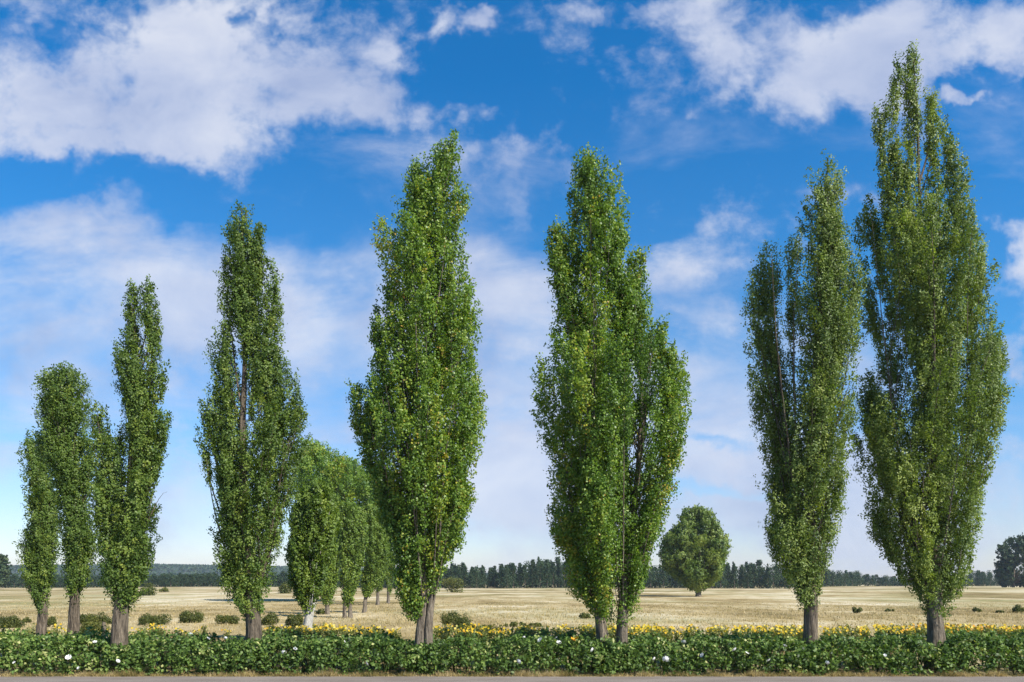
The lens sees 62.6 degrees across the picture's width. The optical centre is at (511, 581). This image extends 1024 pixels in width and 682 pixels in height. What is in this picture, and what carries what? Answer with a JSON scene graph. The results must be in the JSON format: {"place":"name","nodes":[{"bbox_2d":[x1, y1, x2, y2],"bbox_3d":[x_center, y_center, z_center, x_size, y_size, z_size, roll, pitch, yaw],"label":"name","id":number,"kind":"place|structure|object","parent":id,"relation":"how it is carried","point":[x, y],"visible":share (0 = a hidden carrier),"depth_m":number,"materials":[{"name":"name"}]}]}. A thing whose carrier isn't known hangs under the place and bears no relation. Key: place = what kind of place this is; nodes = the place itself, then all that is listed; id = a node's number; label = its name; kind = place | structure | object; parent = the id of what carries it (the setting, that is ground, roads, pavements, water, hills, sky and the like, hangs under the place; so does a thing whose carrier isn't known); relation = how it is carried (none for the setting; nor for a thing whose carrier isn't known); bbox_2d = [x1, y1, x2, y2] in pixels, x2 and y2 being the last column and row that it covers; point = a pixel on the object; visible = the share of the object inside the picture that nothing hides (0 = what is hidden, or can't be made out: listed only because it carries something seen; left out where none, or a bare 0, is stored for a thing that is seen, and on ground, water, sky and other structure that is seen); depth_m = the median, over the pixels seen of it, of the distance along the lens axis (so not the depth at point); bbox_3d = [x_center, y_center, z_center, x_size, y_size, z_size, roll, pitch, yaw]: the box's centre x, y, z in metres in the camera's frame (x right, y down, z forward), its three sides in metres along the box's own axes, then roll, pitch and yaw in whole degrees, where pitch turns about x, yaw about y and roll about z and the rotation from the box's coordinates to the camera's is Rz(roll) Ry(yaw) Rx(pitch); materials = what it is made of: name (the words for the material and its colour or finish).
{"place":"outdoors","nodes":[
{"label":"outdoors","id":0,"kind":"place"},
{"bbox_2d":[11,566,281,575],"bbox_3d":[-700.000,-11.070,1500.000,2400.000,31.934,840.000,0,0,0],"label":"hill","id":1,"kind":"structure","parent":0,"point":[170,571],"depth_m":1240.19,"materials":[{"name":"green plant"}]},
{"bbox_2d":[8,563,558,580],"bbox_3d":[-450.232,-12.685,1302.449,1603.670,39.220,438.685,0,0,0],"label":"hill forest","id":2,"kind":"object","parent":1,"relation":"on","point":[159,566],"visible":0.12,"depth_m":1272.58,"materials":[{"name":"green plant"}]},
{"bbox_2d":[0,582,1023,676],"bbox_3d":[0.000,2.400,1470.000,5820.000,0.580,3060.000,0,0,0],"label":"field","id":3,"kind":"structure","parent":0,"point":[882,595],"depth_m":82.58,"materials":[{"name":"beige plant"}]},
{"bbox_2d":[0,554,12,585],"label":"broad tree","id":4,"kind":"object","parent":3,"relation":"on","point":[5,572],"visible":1,"depth_m":259.31,"materials":[{"name":"green plant"}]},
{"bbox_2d":[0,615,26,627],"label":"bush","id":5,"kind":"object","parent":3,"relation":"on","point":[13,621],"visible":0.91,"depth_m":43.35,"materials":[{"name":"green plant"}]},
{"bbox_2d":[8,574,18,587],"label":"tree","id":6,"kind":"object","parent":3,"relation":"on","point":[13,581],"visible":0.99,"depth_m":328.45,"materials":[{"name":"green plant"}]},
{"bbox_2d":[12,429,62,635],"bbox_3d":[-17.072,-1.481,30.522,1.765,8.075,1.336,0,0,0],"label":"poplar tree","id":7,"kind":"object","parent":3,"relation":"on","point":[40,544],"visible":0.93,"depth_m":30.29,"materials":[{"name":"green plant"}]},
{"bbox_2d":[36,616,56,626],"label":"bush","id":8,"kind":"object","parent":3,"relation":"on","point":[51,621],"visible":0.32,"depth_m":44.08,"materials":[{"name":"green plant"}]},
{"bbox_2d":[54,577,65,587],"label":"tree","id":9,"kind":"object","parent":3,"relation":"on","point":[60,580],"visible":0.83,"depth_m":329.67,"materials":[{"name":"green plant"}]},
{"bbox_2d":[30,361,99,655],"bbox_3d":[-13.703,-2.118,25.986,2.184,9.351,1.707,0,0,0],"label":"poplar tree","id":10,"kind":"object","parent":3,"relation":"on","point":[63,415],"visible":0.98,"depth_m":25.77,"materials":[{"name":"green plant"}]},
{"bbox_2d":[80,621,110,633],"bbox_3d":[-18.950,2.119,37.938,1.462,0.674,1.410,0,0,0],"label":"bush","id":11,"kind":"object","parent":3,"relation":"on","point":[94,625],"visible":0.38,"depth_m":37.65,"materials":[{"name":"green plant"}]},
{"bbox_2d":[80,612,111,623],"bbox_3d":[-23.227,2.042,46.797,1.907,0.838,1.581,0,0,0],"label":"bush","id":12,"kind":"object","parent":3,"relation":"on","point":[100,618],"visible":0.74,"depth_m":46.78,"materials":[{"name":"green plant"}]},
{"bbox_2d":[78,274,173,672],"bbox_3d":[-10.046,-2.718,22.000,2.468,10.546,1.283,0,0,0],"label":"poplar tree","id":13,"kind":"object","parent":3,"relation":"on","point":[123,515],"visible":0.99,"depth_m":21.85,"materials":[{"name":"green plant"}]},
{"bbox_2d":[138,583,157,595],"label":"bush","id":14,"kind":"object","parent":3,"relation":"on","point":[151,591],"visible":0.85,"depth_m":131.90,"materials":[{"name":"green plant"}]},
{"bbox_2d":[138,613,172,624],"bbox_3d":[-19.792,2.091,46.343,1.880,0.735,2.238,0,0,0],"label":"bush","id":15,"kind":"object","parent":3,"relation":"on","point":[147,619],"visible":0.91,"depth_m":45.97,"materials":[{"name":"green plant"}]},
{"bbox_2d":[153,575,166,586],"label":"tree","id":16,"kind":"object","parent":3,"relation":"on","point":[159,579],"visible":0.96,"depth_m":329.18,"materials":[{"name":"green plant"}]},
{"bbox_2d":[159,573,169,586],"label":"tree","id":17,"kind":"object","parent":3,"relation":"on","point":[165,576],"visible":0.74,"depth_m":330.89,"materials":[{"name":"green plant"}]},
{"bbox_2d":[163,575,177,586],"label":"tree","id":18,"kind":"object","parent":3,"relation":"on","point":[170,577],"visible":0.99,"depth_m":327.84,"materials":[{"name":"green plant"}]},
{"bbox_2d":[184,574,194,586],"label":"tree","id":19,"kind":"object","parent":3,"relation":"on","point":[191,580],"visible":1,"depth_m":330.54,"materials":[{"name":"green plant"}]},
{"bbox_2d":[178,610,204,622],"bbox_3d":[-18.550,2.053,48.696,1.500,0.808,1.444,0,0,0],"label":"bush","id":20,"kind":"object","parent":3,"relation":"on","point":[186,616],"visible":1,"depth_m":48.40,"materials":[{"name":"green plant"}]},
{"bbox_2d":[195,575,203,586],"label":"tree","id":21,"kind":"object","parent":3,"relation":"on","point":[198,578],"visible":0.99,"depth_m":328.13,"materials":[{"name":"green plant"}]},
{"bbox_2d":[195,573,210,586],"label":"tree","id":22,"kind":"object","parent":3,"relation":"on","point":[203,575],"visible":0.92,"depth_m":329.45,"materials":[{"name":"green plant"}]},
{"bbox_2d":[203,572,218,586],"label":"tree","id":23,"kind":"object","parent":3,"relation":"on","point":[208,581],"visible":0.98,"depth_m":328.24,"materials":[{"name":"green plant"}]},
{"bbox_2d":[221,628,231,640],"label":"flowering plant","id":24,"kind":"object","parent":3,"relation":"on","point":[227,634],"visible":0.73,"depth_m":31.63,"materials":[{"name":"yellow plant"}]},
{"bbox_2d":[214,614,239,623],"bbox_3d":[-15.908,2.138,47.336,1.439,0.634,1.415,0,0,0],"label":"bush","id":25,"kind":"object","parent":3,"relation":"on","point":[231,619],"visible":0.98,"depth_m":46.99,"materials":[{"name":"green plant"}]},
{"bbox_2d":[193,199,312,671],"bbox_3d":[-6.970,-3.810,22.588,2.969,12.721,1.957,0,0,16],"label":"poplar tree","id":26,"kind":"object","parent":3,"relation":"on","point":[245,542],"visible":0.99,"depth_m":22.33,"materials":[{"name":"green plant"}]},
{"bbox_2d":[261,612,279,624],"bbox_3d":[-13.322,2.057,46.213,0.967,0.797,1.134,0,0,17],"label":"bush","id":27,"kind":"object","parent":3,"relation":"on","point":[272,618],"visible":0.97,"depth_m":45.91,"materials":[{"name":"green plant"}]},
{"bbox_2d":[266,572,279,586],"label":"tree","id":28,"kind":"object","parent":3,"relation":"on","point":[274,575],"visible":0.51,"depth_m":328.80,"materials":[{"name":"green plant"}]},
{"bbox_2d":[278,581,292,592],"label":"bush","id":29,"kind":"object","parent":3,"relation":"on","point":[283,588],"visible":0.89,"depth_m":146.81,"materials":[{"name":"green plant"}]},
{"bbox_2d":[285,613,303,627],"bbox_3d":[-11.235,2.057,43.562,0.795,0.789,1.068,0,0,-42],"label":"bush","id":30,"kind":"object","parent":3,"relation":"on","point":[297,620],"visible":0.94,"depth_m":43.40,"materials":[{"name":"green plant"}]},
{"bbox_2d":[282,476,340,638],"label":"poplar tree","id":31,"kind":"object","parent":3,"relation":"on","point":[310,549],"visible":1,"depth_m":32.66,"materials":[{"name":"green plant"}]},
{"bbox_2d":[320,493,344,613],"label":"poplar tree","id":32,"kind":"object","parent":3,"relation":"on","point":[328,594],"visible":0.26,"depth_m":60.80,"materials":[{"name":"green plant"}]},
{"bbox_2d":[288,437,379,511],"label":"leafy tree","id":33,"kind":"object","parent":3,"relation":"on","point":[348,477],"visible":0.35,"depth_m":92.88,"materials":[{"name":"green plant"}]},
{"bbox_2d":[336,500,369,617],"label":"poplar tree","id":34,"kind":"object","parent":3,"relation":"on","point":[353,538],"visible":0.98,"depth_m":54.59,"materials":[{"name":"green plant"}]},
{"bbox_2d":[359,504,389,612],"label":"poplar tree","id":35,"kind":"object","parent":3,"relation":"on","point":[376,556],"visible":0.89,"depth_m":63.59,"materials":[{"name":"green plant"}]},
{"bbox_2d":[375,522,392,604],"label":"poplar tree","id":36,"kind":"object","parent":3,"relation":"on","point":[378,589],"visible":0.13,"depth_m":84.85,"materials":[{"name":"green plant"}]},
{"bbox_2d":[384,514,396,602],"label":"poplar tree","id":37,"kind":"object","parent":3,"relation":"on","point":[388,581],"visible":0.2,"depth_m":89.82,"materials":[{"name":"green plant"}]},
{"bbox_2d":[389,627,401,638],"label":"flowering plant","id":38,"kind":"object","parent":3,"relation":"on","point":[396,635],"visible":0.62,"depth_m":30.27,"materials":[{"name":"green plant"}]},
{"bbox_2d":[344,128,488,672],"bbox_3d":[-2.425,-4.722,22.176,3.429,14.560,3.327,0,0,-40],"label":"poplar tree","id":39,"kind":"object","parent":3,"relation":"on","point":[424,523],"visible":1,"depth_m":21.80,"materials":[{"name":"green plant"}]},
{"bbox_2d":[433,624,441,639],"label":"flowering plant","id":40,"kind":"object","parent":3,"relation":"on","point":[436,631],"visible":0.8,"depth_m":32.02,"materials":[{"name":"green plant"}]},
{"bbox_2d":[441,577,465,592],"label":"bush","id":41,"kind":"object","parent":3,"relation":"on","point":[456,582],"visible":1,"depth_m":166.89,"materials":[{"name":"green plant"}]},
{"bbox_2d":[440,610,472,629],"bbox_3d":[-2.628,1.920,40.926,1.735,1.070,1.517,0,0,31],"label":"bush","id":42,"kind":"object","parent":3,"relation":"on","point":[455,619],"visible":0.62,"depth_m":40.69,"materials":[{"name":"green plant"}]},
{"bbox_2d":[454,565,463,586],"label":"tree","id":43,"kind":"object","parent":3,"relation":"on","point":[457,574],"visible":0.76,"depth_m":300.81,"materials":[{"name":"green plant"}]},
{"bbox_2d":[461,565,468,587],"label":"tree","id":44,"kind":"object","parent":3,"relation":"on","point":[465,572],"visible":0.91,"depth_m":301.20,"materials":[{"name":"green plant"}]},
{"bbox_2d":[468,569,474,587],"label":"tree","id":45,"kind":"object","parent":3,"relation":"on","point":[470,584],"visible":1,"depth_m":298.62,"materials":[{"name":"green plant"}]},
{"bbox_2d":[471,568,482,587],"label":"tree","id":46,"kind":"object","parent":3,"relation":"on","point":[476,578],"visible":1,"depth_m":298.72,"materials":[{"name":"green plant"}]},
{"bbox_2d":[478,565,485,587],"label":"tree","id":47,"kind":"object","parent":3,"relation":"on","point":[483,578],"visible":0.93,"depth_m":301.47,"materials":[{"name":"green plant"}]},
{"bbox_2d":[486,568,493,587],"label":"tree","id":48,"kind":"object","parent":3,"relation":"on","point":[490,575],"visible":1,"depth_m":301.62,"materials":[{"name":"green plant"}]},
{"bbox_2d":[489,565,498,587],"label":"tree","id":49,"kind":"object","parent":3,"relation":"on","point":[494,575],"visible":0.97,"depth_m":301.09,"materials":[{"name":"green plant"}]},
{"bbox_2d":[3,559,998,587],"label":"wood","id":50,"kind":"object","parent":3,"relation":"on","point":[534,585],"visible":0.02,"depth_m":333.81,"materials":[{"name":"green plant"}]},
{"bbox_2d":[496,568,505,587],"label":"tree","id":51,"kind":"object","parent":3,"relation":"on","point":[500,576],"visible":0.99,"depth_m":298.48,"materials":[{"name":"green plant"}]},
{"bbox_2d":[500,565,513,587],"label":"tree","id":52,"kind":"object","parent":3,"relation":"on","point":[508,584],"visible":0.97,"depth_m":297.46,"materials":[{"name":"green plant"}]},
{"bbox_2d":[0,624,1023,675],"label":"rose hedge","id":53,"kind":"object","parent":3,"relation":"on","point":[142,650],"visible":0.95,"depth_m":21.66,"materials":[{"name":"green plant"}]},
{"bbox_2d":[0,666,1023,676],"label":"verge grass","id":54,"kind":"structure","parent":3,"relation":"on","point":[525,674],"depth_m":21.21,"materials":[{"name":"green plant"}]},
{"bbox_2d":[0,621,1023,640],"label":"flower band","id":55,"kind":"object","parent":3,"relation":"on","point":[325,626],"visible":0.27,"depth_m":33.43,"materials":[{"name":"yellow plant"}]},
{"bbox_2d":[508,563,518,587],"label":"tree","id":56,"kind":"object","parent":3,"relation":"on","point":[513,568],"visible":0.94,"depth_m":299.67,"materials":[{"name":"green plant"}]},
{"bbox_2d":[514,567,523,587],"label":"tree","id":57,"kind":"object","parent":3,"relation":"on","point":[518,573],"visible":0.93,"depth_m":301.38,"materials":[{"name":"green plant"}]},
{"bbox_2d":[505,621,541,626],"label":"bush","id":58,"kind":"object","parent":3,"relation":"on","point":[515,623],"visible":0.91,"depth_m":43.99,"materials":[{"name":"green plant"}]},
{"bbox_2d":[519,564,530,587],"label":"tree","id":59,"kind":"object","parent":3,"relation":"on","point":[524,574],"visible":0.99,"depth_m":300.00,"materials":[{"name":"green plant"}]},
{"bbox_2d":[520,561,537,587],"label":"tree","id":60,"kind":"object","parent":3,"relation":"on","point":[527,562],"visible":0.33,"depth_m":310.67,"materials":[{"name":"green plant"}]},
{"bbox_2d":[525,559,538,587],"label":"tree","id":61,"kind":"object","parent":3,"relation":"on","point":[533,564],"visible":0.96,"depth_m":300.77,"materials":[{"name":"green plant"}]},
{"bbox_2d":[530,559,548,587],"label":"tree","id":62,"kind":"object","parent":3,"relation":"on","point":[539,571],"visible":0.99,"depth_m":299.28,"materials":[{"name":"green plant"}]},
{"bbox_2d":[542,562,551,587],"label":"tree","id":63,"kind":"object","parent":3,"relation":"on","point":[548,574],"visible":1,"depth_m":298.35,"materials":[{"name":"green plant"}]},
{"bbox_2d":[548,562,557,587],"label":"tree","id":64,"kind":"object","parent":3,"relation":"on","point":[554,568],"visible":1,"depth_m":299.72,"materials":[{"name":"green plant"}]},
{"bbox_2d":[554,560,562,587],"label":"tree","id":65,"kind":"object","parent":3,"relation":"on","point":[558,571],"visible":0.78,"depth_m":301.89,"materials":[{"name":"green plant"}]},
{"bbox_2d":[558,562,569,587],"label":"tree","id":66,"kind":"object","parent":3,"relation":"on","point":[561,582],"visible":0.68,"depth_m":299.34,"materials":[{"name":"green plant"}]},
{"bbox_2d":[578,612,590,618],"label":"bush","id":67,"kind":"object","parent":3,"relation":"on","point":[583,615],"visible":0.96,"depth_m":53.83,"materials":[{"name":"green plant"}]},
{"bbox_2d":[528,142,695,670],"bbox_3d":[2.587,-4.599,22.736,4.024,14.338,3.770,0,0,-29],"label":"poplar tree","id":68,"kind":"object","parent":3,"relation":"on","point":[598,503],"visible":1,"depth_m":22.22,"materials":[{"name":"green plant"}]},
{"bbox_2d":[645,569,658,587],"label":"tree","id":69,"kind":"object","parent":3,"relation":"on","point":[650,579],"visible":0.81,"depth_m":298.38,"materials":[{"name":"green plant"}]},
{"bbox_2d":[650,565,661,587],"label":"tree","id":70,"kind":"object","parent":3,"relation":"on","point":[655,569],"visible":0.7,"depth_m":302.07,"materials":[{"name":"green plant"}]},
{"bbox_2d":[658,568,668,587],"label":"tree","id":71,"kind":"object","parent":3,"relation":"on","point":[663,573],"visible":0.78,"depth_m":298.47,"materials":[{"name":"green plant"}]},
{"bbox_2d":[664,627,672,642],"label":"flowering plant","id":72,"kind":"object","parent":3,"relation":"on","point":[668,635],"visible":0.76,"depth_m":30.14,"materials":[{"name":"yellow plant"}]},
{"bbox_2d":[667,574,673,587],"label":"tree","id":73,"kind":"object","parent":3,"relation":"on","point":[669,580],"visible":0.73,"depth_m":300.86,"materials":[{"name":"green plant"}]},
{"bbox_2d":[656,504,731,596],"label":"round tree","id":74,"kind":"object","parent":3,"relation":"on","point":[693,553],"visible":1,"depth_m":138.28,"materials":[{"name":"green plant"}]},
{"bbox_2d":[715,566,727,587],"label":"tree","id":75,"kind":"object","parent":3,"relation":"on","point":[720,583],"visible":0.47,"depth_m":299.00,"materials":[{"name":"green plant"}]},
{"bbox_2d":[716,627,729,638],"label":"flowering plant","id":76,"kind":"object","parent":3,"relation":"on","point":[722,631],"visible":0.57,"depth_m":30.69,"materials":[{"name":"yellow plant"}]},
{"bbox_2d":[722,563,731,587],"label":"tree","id":77,"kind":"object","parent":3,"relation":"on","point":[727,567],"visible":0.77,"depth_m":301.64,"materials":[{"name":"green plant"}]},
{"bbox_2d":[728,563,738,587],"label":"tree","id":78,"kind":"object","parent":3,"relation":"on","point":[734,576],"visible":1,"depth_m":300.23,"materials":[{"name":"green plant"}]},
{"bbox_2d":[738,566,744,587],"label":"tree","id":79,"kind":"object","parent":3,"relation":"on","point":[741,576],"visible":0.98,"depth_m":302.53,"materials":[{"name":"green plant"}]},
{"bbox_2d":[742,565,754,588],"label":"tree","id":80,"kind":"object","parent":3,"relation":"on","point":[749,571],"visible":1,"depth_m":301.32,"materials":[{"name":"green plant"}]},
{"bbox_2d":[749,564,757,588],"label":"tree","id":81,"kind":"object","parent":3,"relation":"on","point":[754,571],"visible":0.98,"depth_m":301.79,"materials":[{"name":"green plant"}]},
{"bbox_2d":[755,560,765,577],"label":"tree","id":82,"kind":"object","parent":3,"relation":"on","point":[758,564],"visible":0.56,"depth_m":308.43,"materials":[{"name":"green plant"}]},
{"bbox_2d":[756,568,765,588],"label":"tree","id":83,"kind":"object","parent":3,"relation":"on","point":[761,571],"visible":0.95,"depth_m":302.39,"materials":[{"name":"green plant"}]},
{"bbox_2d":[764,567,771,588],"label":"tree","id":84,"kind":"object","parent":3,"relation":"on","point":[766,571],"visible":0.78,"depth_m":301.89,"materials":[{"name":"green plant"}]},
{"bbox_2d":[762,564,783,588],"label":"tree","id":85,"kind":"object","parent":3,"relation":"on","point":[771,569],"visible":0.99,"depth_m":297.98,"materials":[{"name":"green plant"}]},
{"bbox_2d":[775,567,783,588],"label":"tree","id":86,"kind":"object","parent":3,"relation":"on","point":[779,569],"visible":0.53,"depth_m":302.06,"materials":[{"name":"green plant"}]},
{"bbox_2d":[739,148,871,671],"bbox_3d":[7.712,-4.389,22.345,3.299,13.879,2.167,0,0,36],"label":"poplar tree","id":87,"kind":"object","parent":3,"relation":"on","point":[801,510],"visible":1,"depth_m":21.97,"materials":[{"name":"green plant"}]},
{"bbox_2d":[824,570,829,586],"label":"tree","id":88,"kind":"object","parent":3,"relation":"on","point":[827,581],"visible":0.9,"depth_m":360.80,"materials":[{"name":"green plant"}]},
{"bbox_2d":[829,571,840,585],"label":"tree","id":89,"kind":"object","parent":3,"relation":"on","point":[834,575],"visible":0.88,"depth_m":371.61,"materials":[{"name":"green plant"}]},
{"bbox_2d":[835,570,844,585],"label":"tree","id":90,"kind":"object","parent":3,"relation":"on","point":[841,581],"visible":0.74,"depth_m":379.24,"materials":[{"name":"green plant"}]},
{"bbox_2d":[849,572,858,585],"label":"tree","id":91,"kind":"object","parent":3,"relation":"on","point":[852,576],"visible":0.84,"depth_m":404.77,"materials":[{"name":"green plant"}]},
{"bbox_2d":[852,607,862,612],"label":"bush","id":92,"kind":"object","parent":3,"relation":"on","point":[855,609],"visible":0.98,"depth_m":62.85,"materials":[{"name":"green plant"}]},
{"bbox_2d":[855,573,864,585],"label":"tree","id":93,"kind":"object","parent":3,"relation":"on","point":[861,578],"visible":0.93,"depth_m":412.33,"materials":[{"name":"green plant"}]},
{"bbox_2d":[882,576,891,585],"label":"tree","id":94,"kind":"object","parent":3,"relation":"on","point":[885,579],"visible":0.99,"depth_m":419.06,"materials":[{"name":"green plant"}]},
{"bbox_2d":[848,39,1015,669],"bbox_3d":[11.544,-6.114,23.055,4.152,17.341,3.556,0,0,0],"label":"poplar tree","id":95,"kind":"object","parent":3,"relation":"on","point":[918,259],"visible":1,"depth_m":22.69,"materials":[{"name":"green plant"}]},
{"bbox_2d":[972,571,980,585],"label":"tree","id":96,"kind":"object","parent":3,"relation":"on","point":[976,576],"visible":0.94,"depth_m":420.11,"materials":[{"name":"green plant"}]},
{"bbox_2d":[978,573,988,585],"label":"tree","id":97,"kind":"object","parent":3,"relation":"on","point":[984,578],"visible":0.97,"depth_m":417.81,"materials":[{"name":"green plant"}]},
{"bbox_2d":[986,573,996,585],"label":"tree","id":98,"kind":"object","parent":3,"relation":"on","point":[990,576],"visible":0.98,"depth_m":419.59,"materials":[{"name":"green plant"}]},
{"bbox_2d":[993,532,1023,586],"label":"broad tree","id":99,"kind":"object","parent":3,"relation":"on","point":[1007,565],"visible":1,"depth_m":298.50,"materials":[{"name":"green plant"}]},
{"bbox_2d":[1012,604,1023,611],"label":"bush","id":100,"kind":"object","parent":3,"relation":"on","point":[1016,608],"visible":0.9,"depth_m":64.93,"materials":[{"name":"green plant"}]},
{"bbox_2d":[0,676,1023,681],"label":"road","id":101,"kind":"structure","parent":0,"point":[517,679],"depth_m":20.51,"materials":[{"name":"grey asphalt"}]},
{"bbox_2d":[0,0,1023,580],"label":"sky","id":102,"kind":"structure","parent":0,"point":[131,131],"materials":[{"name":"blue"}]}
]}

